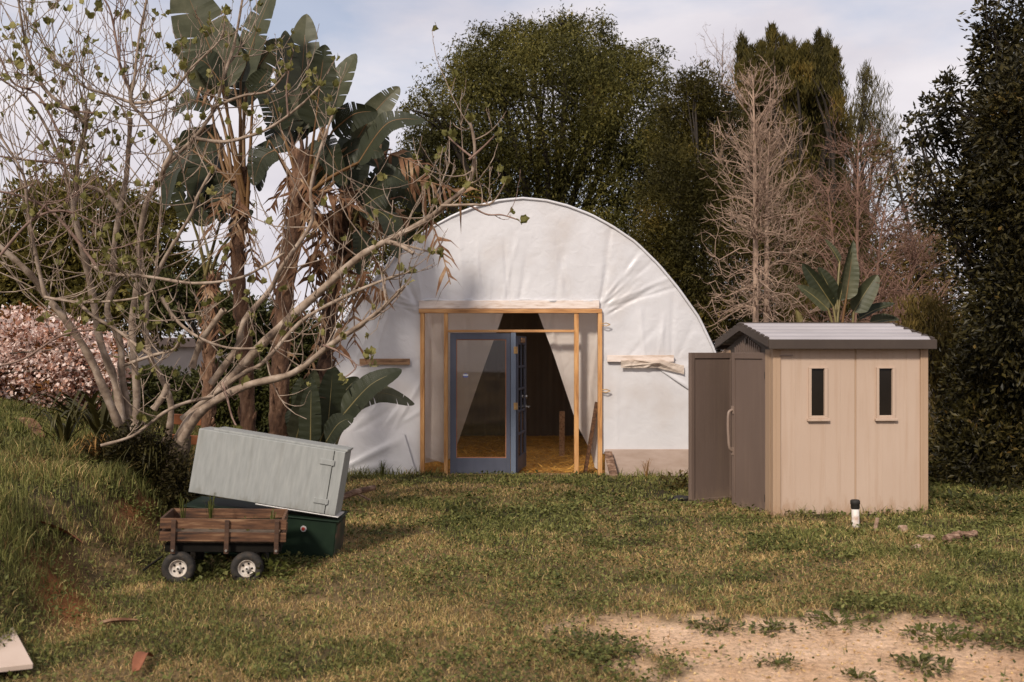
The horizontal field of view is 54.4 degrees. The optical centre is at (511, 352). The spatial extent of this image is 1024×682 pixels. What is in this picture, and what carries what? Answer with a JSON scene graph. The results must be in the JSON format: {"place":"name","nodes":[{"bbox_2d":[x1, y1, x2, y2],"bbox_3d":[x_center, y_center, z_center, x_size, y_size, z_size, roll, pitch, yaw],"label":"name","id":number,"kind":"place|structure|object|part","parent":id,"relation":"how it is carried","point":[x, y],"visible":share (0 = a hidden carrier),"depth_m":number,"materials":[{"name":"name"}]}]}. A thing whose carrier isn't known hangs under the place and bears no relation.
{"place":"outdoors","nodes":[
{"label":"outdoors","id":0,"kind":"place"},
{"bbox_2d":[178,493,188,529],"bbox_3d":[-2.565,1.248,7.765,0.097,0.293,0.078,0,0,-8],"label":"grass sprout","id":1,"kind":"object","parent":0,"point":[181,507],"depth_m":7.76,"materials":[{"name":"green plant"}]},
{"bbox_2d":[204,494,216,529],"bbox_3d":[-2.360,1.252,7.816,0.099,0.298,0.121,0,0,-45],"label":"grass sprout","id":2,"kind":"object","parent":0,"point":[210,508],"depth_m":7.80,"materials":[{"name":"green plant"}]},
{"bbox_2d":[270,508,279,518],"bbox_3d":[-1.896,1.334,7.934,0.130,0.167,0.174,0,0,0],"label":"grass sprout","id":3,"kind":"object","parent":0,"point":[271,516],"depth_m":7.93,"materials":[{"name":"green plant"}]},
{"bbox_2d":[0,395,1023,681],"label":"grass","id":4,"kind":"structure","parent":0,"point":[76,467],"depth_m":7.65,"materials":[{"name":"green plant"}]},
{"bbox_2d":[0,354,1023,681],"bbox_3d":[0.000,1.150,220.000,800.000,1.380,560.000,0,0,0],"label":"ground","id":5,"kind":"structure","parent":0,"point":[866,658],"depth_m":6.66,"materials":[{"name":"green plant"}]},
{"bbox_2d":[0,628,32,671],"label":"board","id":6,"kind":"object","parent":5,"relation":"on","point":[14,655],"visible":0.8,"depth_m":5.41,"materials":[{"name":"white wood"}]},
{"bbox_2d":[10,417,44,437],"bbox_3d":[-4.925,0.768,10.204,0.793,0.172,0.173,0,0,41],"label":"dry sheath","id":7,"kind":"object","parent":5,"relation":"on","point":[32,423],"visible":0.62,"depth_m":10.20,"materials":[{"name":"brown plant"}]},
{"bbox_2d":[17,408,96,445],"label":"strap leaf plant","id":8,"kind":"object","parent":5,"relation":"on","point":[63,431],"visible":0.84,"depth_m":9.85,"materials":[{"name":"green plant"}]},
{"bbox_2d":[39,521,82,543],"bbox_3d":[-3.395,1.355,7.497,0.316,0.216,0.087,0,0,-43],"label":"dry sheath","id":9,"kind":"object","parent":5,"relation":"on","point":[68,533],"visible":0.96,"depth_m":7.49,"materials":[{"name":"brown plant"}]},
{"bbox_2d":[0,300,131,412],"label":"flowering shrub","id":10,"kind":"object","parent":5,"relation":"on","point":[63,369],"visible":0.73,"depth_m":12.28,"materials":[{"name":"pink plant"}]},
{"bbox_2d":[67,433,108,459],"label":"dry tuft","id":11,"kind":"object","parent":5,"relation":"on","point":[94,441],"visible":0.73,"depth_m":9.45,"materials":[{"name":"green plant"}]},
{"bbox_2d":[16,390,164,425],"bbox_3d":[-4.744,0.660,11.287,1.696,0.477,1.250,0,0,-32],"label":"strap leaf plant","id":12,"kind":"object","parent":5,"relation":"on","point":[95,398],"visible":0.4,"depth_m":11.00,"materials":[{"name":"green plant"}]},
{"bbox_2d":[28,390,179,438],"bbox_3d":[-4.403,0.677,10.705,1.424,0.568,1.491,0,0,41],"label":"strap leaf plant","id":13,"kind":"object","parent":5,"relation":"on","point":[95,425],"visible":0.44,"depth_m":10.56,"materials":[{"name":"plant"}]},
{"bbox_2d":[79,426,138,463],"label":"weed","id":14,"kind":"object","parent":5,"relation":"on","point":[104,448],"visible":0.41,"depth_m":9.46,"materials":[{"name":"green plant"}]},
{"bbox_2d":[0,163,226,358],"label":"hedge tree","id":15,"kind":"object","parent":5,"relation":"on","point":[73,262],"visible":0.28,"depth_m":20.03,"materials":[{"name":"green plant"}]},
{"bbox_2d":[99,618,137,624],"bbox_3d":[-2.514,1.716,6.359,0.231,0.028,0.072,0,0,-27],"label":"dry sheath","id":16,"kind":"object","parent":5,"relation":"on","point":[109,620],"visible":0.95,"depth_m":6.36,"materials":[{"name":"brown plant"}]},
{"bbox_2d":[94,420,160,457],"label":"strap leaf plant","id":17,"kind":"object","parent":5,"relation":"on","point":[120,427],"visible":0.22,"depth_m":9.59,"materials":[{"name":"green plant"}]},
{"bbox_2d":[102,415,164,475],"bbox_3d":[-3.551,0.891,9.393,0.596,0.602,0.607,0,0,0],"label":"weed","id":18,"kind":"object","parent":5,"relation":"on","point":[133,441],"visible":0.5,"depth_m":9.28,"materials":[{"name":"green plant"}]},
{"bbox_2d":[132,651,153,671],"bbox_3d":[-2.049,1.695,5.481,0.081,0.050,0.290,0,0,-4],"label":"shard","id":19,"kind":"object","parent":5,"relation":"on","point":[139,658],"visible":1,"depth_m":5.46,"materials":[{"name":"orange ceramic"}]},
{"bbox_2d":[120,443,190,485],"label":"strap leaf plant","id":20,"kind":"object","parent":5,"relation":"on","point":[149,459],"visible":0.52,"depth_m":9.19,"materials":[{"name":"green plant"}]},
{"bbox_2d":[143,545,168,567],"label":"weed","id":21,"kind":"object","parent":5,"relation":"on","point":[166,554],"visible":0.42,"depth_m":8.00,"materials":[{"name":"green plant"}]},
{"bbox_2d":[131,422,188,498],"bbox_3d":[-3.286,0.993,9.296,0.557,0.774,0.568,0,0,0],"label":"weed","id":22,"kind":"object","parent":5,"relation":"on","point":[167,442],"visible":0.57,"depth_m":9.19,"materials":[{"name":"green plant"}]},
{"bbox_2d":[129,338,226,375],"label":"house","id":23,"kind":"structure","parent":5,"relation":"on","point":[184,352],"depth_m":24.00,"materials":[{"name":"paint"}]},
{"bbox_2d":[156,439,205,512],"bbox_3d":[-3.019,1.227,9.103,0.456,0.868,0.465,0,0,0],"label":"weed","id":24,"kind":"object","parent":5,"relation":"on","point":[171,498],"visible":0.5,"depth_m":9.03,"materials":[{"name":"green plant"}]},
{"bbox_2d":[172,434,197,444],"bbox_3d":[-3.542,0.948,10.815,0.340,0.100,0.030,4,9,-8],"label":"rusty board","id":25,"kind":"object","parent":5,"relation":"on","point":[194,438],"depth_m":10.81,"materials":[{"name":"orange metal"}]},
{"bbox_2d":[174,414,201,425],"bbox_3d":[-3.528,0.733,10.815,0.300,0.110,0.030,4,9,-8],"label":"rusty board","id":26,"kind":"object","parent":25,"relation":"on","point":[177,419],"visible":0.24,"depth_m":10.79,"materials":[{"name":"orange metal"}]},
{"bbox_2d":[181,566,199,580],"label":"weed","id":27,"kind":"object","parent":5,"relation":"on","point":[195,574],"visible":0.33,"depth_m":7.62,"materials":[{"name":"green plant"}]},
{"bbox_2d":[108,355,305,432],"bbox_3d":[-4.827,0.743,15.453,3.757,1.451,1.462,0,0,0],"label":"dark bush","id":28,"kind":"object","parent":5,"relation":"on","point":[222,417],"visible":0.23,"depth_m":15.16,"materials":[{"name":"green plant"}]},
{"bbox_2d":[166,160,253,427],"bbox_3d":[-3.886,-0.577,12.457,0.822,3.931,1.300,0,0,-39],"label":"bird of paradise tree","id":29,"kind":"object","parent":5,"relation":"on","point":[209,351],"visible":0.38,"depth_m":12.52,"materials":[{"name":"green plant"}]},
{"bbox_2d":[187,555,232,583],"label":"weed","id":30,"kind":"object","parent":5,"relation":"on","point":[200,564],"visible":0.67,"depth_m":7.71,"materials":[{"name":"green plant"}]},
{"bbox_2d":[142,508,287,582],"bbox_3d":[-2.317,1.515,7.803,1.096,0.506,0.568,2,0,-9],"label":"garden wagon","id":31,"kind":"object","parent":5,"relation":"on","point":[191,542],"visible":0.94,"depth_m":7.60,"materials":[{"name":"brown wood"}]},
{"bbox_2d":[161,0,279,431],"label":"bird of paradise tree","id":32,"kind":"object","parent":5,"relation":"on","point":[250,74],"visible":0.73,"depth_m":11.52,"materials":[{"name":"green plant"}]},
{"bbox_2d":[122,261,337,382],"bbox_3d":[-5.142,-0.322,19.146,4.287,2.952,2.664,0,0,0],"label":"dark bush","id":33,"kind":"object","parent":5,"relation":"on","point":[227,320],"visible":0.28,"depth_m":18.57,"materials":[{"name":"green plant"}]},
{"bbox_2d":[0,0,529,493],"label":"fig tree","id":34,"kind":"object","parent":5,"relation":"on","point":[120,406],"visible":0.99,"depth_m":9.19,"materials":[{"name":"brown plant"}]},
{"bbox_2d":[184,496,347,560],"bbox_3d":[-2.097,1.545,8.636,1.400,0.374,0.570,6,0,-1],"label":"storage box","id":35,"kind":"object","parent":5,"relation":"on","point":[311,535],"visible":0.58,"depth_m":8.39,"materials":[{"name":"green paint"}]},
{"bbox_2d":[189,427,352,517],"bbox_3d":[-2.054,1.014,8.566,1.285,0.574,0.359,9,-2,0],"label":"wooden cabinet","id":36,"kind":"object","parent":35,"relation":"on","point":[282,472],"visible":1,"depth_m":8.40,"materials":[{"name":"grey paint"}]},
{"bbox_3d":[-2.113,1.005,8.410,1.157,0.538,0.019,9,-1,0],"label":"door","id":37,"kind":"part","parent":36,"relation":"part of","materials":[{"name":"grey paint"}]},
{"bbox_2d":[248,552,300,581],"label":"weed","id":38,"kind":"object","parent":5,"relation":"on","point":[270,562],"visible":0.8,"depth_m":7.70,"materials":[{"name":"green plant"}]},
{"bbox_2d":[267,550,319,567],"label":"weed","id":39,"kind":"object","parent":5,"relation":"on","point":[289,552],"visible":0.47,"depth_m":8.20,"materials":[{"name":"green plant"}]},
{"bbox_2d":[247,14,424,436],"bbox_3d":[-2.007,-1.100,11.338,2.162,5.887,1.517,0,0,0],"label":"bird of paradise tree","id":40,"kind":"object","parent":5,"relation":"on","point":[371,128],"visible":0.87,"depth_m":11.21,"materials":[{"name":"green plant"}]},
{"bbox_2d":[285,367,413,444],"bbox_3d":[-1.815,0.731,10.895,1.460,1.166,0.887,0,0,0],"label":"bird of paradise shrub","id":41,"kind":"object","parent":5,"relation":"on","point":[333,411],"visible":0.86,"depth_m":10.81,"materials":[{"name":"green plant"}]},
{"bbox_2d":[343,485,375,500],"bbox_3d":[-1.436,1.292,9.046,0.418,0.149,0.066,0,0,-29],"label":"stick","id":42,"kind":"object","parent":5,"relation":"on","point":[354,492],"visible":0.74,"depth_m":9.06,"materials":[{"name":"brown wood"}]},
{"bbox_2d":[350,471,377,479],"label":"weed","id":43,"kind":"object","parent":5,"relation":"on","point":[369,474],"visible":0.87,"depth_m":13.63,"materials":[{"name":"green plant"}]},
{"bbox_2d":[379,459,386,476],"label":"grass clump","id":44,"kind":"object","parent":5,"relation":"on","point":[382,469],"visible":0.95,"depth_m":13.89,"materials":[{"name":"green plant"}]},
{"bbox_2d":[292,122,490,441],"bbox_3d":[-1.642,-0.557,11.942,2.651,4.783,1.466,0,0,24],"label":"bird of paradise tree","id":45,"kind":"object","parent":5,"relation":"on","point":[395,163],"visible":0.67,"depth_m":11.66,"materials":[{"name":"green plant"}]},
{"bbox_2d":[11,495,1017,681],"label":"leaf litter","id":46,"kind":"object","parent":5,"relation":"on","point":[703,648],"visible":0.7,"depth_m":5.81,"materials":[{"name":"brown plant"}]},
{"bbox_2d":[425,434,604,472],"bbox_3d":[0.194,1.741,17.437,3.897,0.233,6.299,0,0,0],"label":"straw","id":47,"kind":"object","parent":5,"relation":"on","point":[530,460],"visible":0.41,"depth_m":16.88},
{"bbox_2d":[340,0,690,317],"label":"pepper tree","id":48,"kind":"object","parent":5,"relation":"on","point":[596,76],"visible":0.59,"depth_m":32.36,"materials":[{"name":"green plant"}]},
{"bbox_2d":[332,197,715,475],"bbox_3d":[0.156,-0.191,19.174,6.173,4.060,10.152,0,0,0],"label":"greenhouse","id":49,"kind":"object","parent":5,"relation":"on","point":[542,317],"visible":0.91,"depth_m":14.25,"materials":[{"name":"plastic"}]},
{"bbox_2d":[450,333,509,473],"bbox_3d":[-0.453,0.730,14.241,0.861,2.010,0.042,0,0,0],"label":"door","id":50,"kind":"structure","parent":49,"relation":"in","point":[463,465],"depth_m":14.22,"materials":[{"name":"blue paint"}]},
{"bbox_2d":[516,336,529,472],"bbox_3d":[0.163,0.747,14.688,0.113,1.965,0.840,0,0,9],"label":"door","id":51,"kind":"structure","parent":49,"relation":"in","point":[521,396],"depth_m":14.68,"materials":[{"name":"blue paint"}]},
{"bbox_2d":[559,411,564,455],"bbox_3d":[0.845,1.390,16.850,0.090,0.780,0.090,0,0,0],"label":"post","id":52,"kind":"object","parent":5,"relation":"on","point":[561,433],"visible":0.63,"depth_m":16.80,"materials":[{"name":"brown wood"}]},
{"bbox_2d":[583,402,596,473],"bbox_3d":[1.143,1.252,14.430,0.040,1.072,0.075,10,-2,-12],"label":"timber prop","id":53,"kind":"object","parent":5,"relation":"on","point":[590,440],"visible":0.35,"depth_m":14.40,"materials":[{"name":"brown wood"}]},
{"bbox_2d":[546,630,642,663],"bbox_3d":[0.471,1.721,5.802,0.590,0.094,0.601,0,0,0],"label":"weed","id":54,"kind":"object","parent":5,"relation":"on","point":[626,651],"visible":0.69,"depth_m":5.81,"materials":[{"name":"green plant"}]},
{"bbox_2d":[604,451,617,478],"bbox_3d":[1.399,1.610,13.985,0.115,0.489,0.023,0,-35,-16],"label":"plank","id":55,"kind":"object","parent":5,"relation":"on","point":[610,462],"visible":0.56,"depth_m":14.00,"materials":[{"name":"brown wood"}]},
{"bbox_2d":[640,458,651,477],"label":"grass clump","id":56,"kind":"object","parent":5,"relation":"on","point":[645,467],"visible":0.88,"depth_m":13.91,"materials":[{"name":"brown plant"}]},
{"bbox_2d":[660,469,687,491],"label":"weed","id":57,"kind":"object","parent":5,"relation":"on","point":[667,479],"visible":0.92,"depth_m":12.86,"materials":[{"name":"green plant"}]},
{"bbox_2d":[668,495,687,501],"bbox_3d":[2.046,1.805,12.198,0.280,0.110,0.141,0,0,26],"label":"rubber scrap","id":58,"kind":"object","parent":5,"relation":"on","point":[685,498],"visible":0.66,"depth_m":12.15,"materials":[{"name":"black rubber"}]},
{"bbox_2d":[622,56,783,352],"bbox_3d":[5.356,-3.447,28.973,4.982,10.428,5.990,0,0,0],"label":"bushy tree","id":59,"kind":"object","parent":5,"relation":"on","point":[679,255],"visible":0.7,"depth_m":27.81,"materials":[{"name":"green plant"}]},
{"bbox_2d":[687,616,746,635],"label":"weed","id":60,"kind":"object","parent":5,"relation":"on","point":[706,626],"visible":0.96,"depth_m":6.27,"materials":[{"name":"green plant"}]},
{"bbox_2d":[692,28,755,351],"bbox_3d":[8.425,-5.792,39.833,2.151,15.086,2.825,0,0,-18],"label":"bare tree","id":61,"kind":"object","parent":5,"relation":"on","point":[716,50],"visible":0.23,"depth_m":39.94,"materials":[{"name":"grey plant"}]},
{"bbox_2d":[692,56,843,352],"bbox_3d":[5.219,-2.071,20.888,3.168,8.360,3.390,0,0,-45],"label":"bare tree","id":62,"kind":"object","parent":5,"relation":"on","point":[758,132],"visible":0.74,"depth_m":20.83,"materials":[{"name":"brown plant"}]},
{"bbox_2d":[746,614,795,637],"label":"weed","id":63,"kind":"object","parent":5,"relation":"on","point":[776,624],"visible":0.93,"depth_m":6.25,"materials":[{"name":"green plant"}]},
{"bbox_2d":[529,609,1023,681],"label":"gravel","id":64,"kind":"structure","parent":5,"relation":"on","point":[777,653],"depth_m":5.88,"materials":[{"name":"beige gravel"}]},
{"bbox_2d":[753,651,802,670],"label":"weed","id":65,"kind":"object","parent":5,"relation":"on","point":[779,660],"visible":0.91,"depth_m":5.55,"materials":[{"name":"green plant"}]},
{"bbox_2d":[707,21,892,351],"bbox_3d":[9.545,-4.677,33.914,6.052,12.882,10.583,0,0,31],"label":"spired tree","id":66,"kind":"object","parent":5,"relation":"on","point":[817,81],"visible":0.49,"depth_m":32.26,"materials":[{"name":"green plant"}]},
{"bbox_2d":[688,322,936,516],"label":"garden shed","id":67,"kind":"structure","parent":5,"relation":"on","point":[808,416],"depth_m":10.84,"materials":[{"name":"beige plastic"}]},
{"bbox_2d":[688,353,731,502],"bbox_3d":[2.430,0.917,12.146,0.660,1.825,0.056,0,0,-28],"label":"door","id":68,"kind":"structure","parent":67,"relation":"in","point":[709,374],"depth_m":12.11,"materials":[{"name":"brown plastic"}]},
{"bbox_2d":[727,353,764,511],"bbox_3d":[2.664,0.917,11.290,0.140,1.825,0.669,0,0,-21],"label":"door","id":69,"kind":"structure","parent":67,"relation":"in","point":[747,410],"depth_m":11.31,"materials":[{"name":"brown plastic"}]},
{"bbox_2d":[807,367,829,420],"bbox_3d":[3.309,0.455,10.772,0.243,0.583,0.072,0,0,-4],"label":"window","id":70,"kind":"structure","parent":67,"relation":"in","point":[817,376],"depth_m":10.78,"materials":[{"name":"beige plastic"}]},
{"bbox_2d":[874,367,897,420],"bbox_3d":[4.063,0.455,10.828,0.247,0.583,0.072,0,0,-4],"label":"window","id":71,"kind":"structure","parent":67,"relation":"in","point":[885,376],"depth_m":10.84,"materials":[{"name":"beige plastic"}]},
{"bbox_2d":[796,608,883,631],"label":"weed","id":72,"kind":"object","parent":5,"relation":"on","point":[815,612],"visible":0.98,"depth_m":6.43,"materials":[{"name":"green plant"}]},
{"bbox_2d":[795,239,898,321],"bbox_3d":[4.656,-0.616,13.712,1.575,1.954,0.810,0,0,0],"label":"bird of paradise shrub","id":73,"kind":"object","parent":5,"relation":"on","point":[825,291],"visible":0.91,"depth_m":13.61,"materials":[{"name":"green plant"}]},
{"bbox_2d":[850,499,859,526],"bbox_3d":[3.465,1.635,10.047,0.096,0.297,0.095,-1,1,0],"label":"standpipe","id":74,"kind":"object","parent":5,"relation":"on","point":[855,505],"visible":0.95,"depth_m":10.02,"materials":[{"name":"white plastic"}]},
{"bbox_2d":[840,666,875,681],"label":"weed","id":75,"kind":"object","parent":5,"relation":"on","point":[855,674],"visible":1,"depth_m":5.34,"materials":[{"name":"green plant"}]},
{"bbox_2d":[773,94,962,329],"bbox_3d":[9.298,-2.394,25.973,4.990,8.313,4.192,0,0,29],"label":"bare tree","id":76,"kind":"object","parent":5,"relation":"on","point":[881,240],"visible":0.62,"depth_m":25.84,"materials":[{"name":"brown plant"}]},
{"bbox_2d":[874,518,878,530],"bbox_3d":[3.565,1.704,9.760,0.018,0.166,0.035,17,-8,-25],"label":"wooden stake","id":77,"kind":"object","parent":5,"relation":"on","point":[876,523],"visible":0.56,"depth_m":9.75,"materials":[{"name":"wood"}]},
{"bbox_2d":[844,57,910,251],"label":"thin pine","id":78,"kind":"object","parent":5,"relation":"on","point":[865,81],"visible":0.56,"depth_m":40.27,"materials":[{"name":"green plant"}]},
{"bbox_2d":[898,525,907,531],"bbox_3d":[3.821,1.724,9.724,0.089,0.081,0.123,0,0,-45],"label":"stone","id":79,"kind":"object","parent":5,"relation":"on","point":[903,527],"visible":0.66,"depth_m":9.69,"materials":[{"name":"beige stone"}]},
{"bbox_2d":[831,136,991,362],"bbox_3d":[14.724,-2.476,37.314,8.898,10.771,5.996,0,0,0],"label":"scrub tree","id":80,"kind":"object","parent":5,"relation":"on","point":[943,269],"visible":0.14,"depth_m":36.60,"materials":[{"name":"brown plant"}]},
{"bbox_2d":[884,652,956,677],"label":"weed","id":81,"kind":"object","parent":5,"relation":"on","point":[925,657],"visible":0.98,"depth_m":5.56,"materials":[{"name":"green plant"}]},
{"bbox_2d":[916,534,934,540],"bbox_3d":[3.850,1.728,9.265,0.108,0.080,0.186,0,0,-25],"label":"stone","id":82,"kind":"object","parent":5,"relation":"on","point":[924,536],"visible":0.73,"depth_m":9.23,"materials":[{"name":"beige stone"}]},
{"bbox_2d":[890,291,998,453],"bbox_3d":[7.568,0.820,16.842,1.989,3.738,2.684,0,0,40],"label":"brush","id":83,"kind":"object","parent":5,"relation":"on","point":[922,313],"visible":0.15,"depth_m":16.57,"materials":[{"name":"green plant"}]},
{"bbox_2d":[899,622,996,649],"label":"weed","id":84,"kind":"object","parent":5,"relation":"on","point":[940,629],"visible":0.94,"depth_m":6.07,"materials":[{"name":"green plant"}]},
{"bbox_2d":[894,0,1023,491],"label":"dark tree","id":85,"kind":"object","parent":5,"relation":"on","point":[983,438],"visible":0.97,"depth_m":12.96,"materials":[{"name":"green plant"}]},
{"bbox_2d":[942,530,977,543],"bbox_3d":[4.173,1.693,9.162,0.516,0.114,0.185,0,0,-32],"label":"log","id":86,"kind":"object","parent":5,"relation":"on","point":[956,534],"visible":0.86,"depth_m":9.11,"materials":[{"name":"brown wood"}]},
{"bbox_2d":[936,479,1022,516],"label":"weed","id":87,"kind":"object","parent":5,"relation":"on","point":[972,495],"visible":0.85,"depth_m":10.87,"materials":[{"name":"green plant"}]},
{"bbox_2d":[974,625,1023,650],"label":"weed","id":88,"kind":"object","parent":5,"relation":"on","point":[1008,643],"visible":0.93,"depth_m":5.94,"materials":[{"name":"green plant"}]},
{"bbox_2d":[0,0,1023,353],"label":"sky","id":89,"kind":"structure","parent":0,"point":[908,42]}
]}

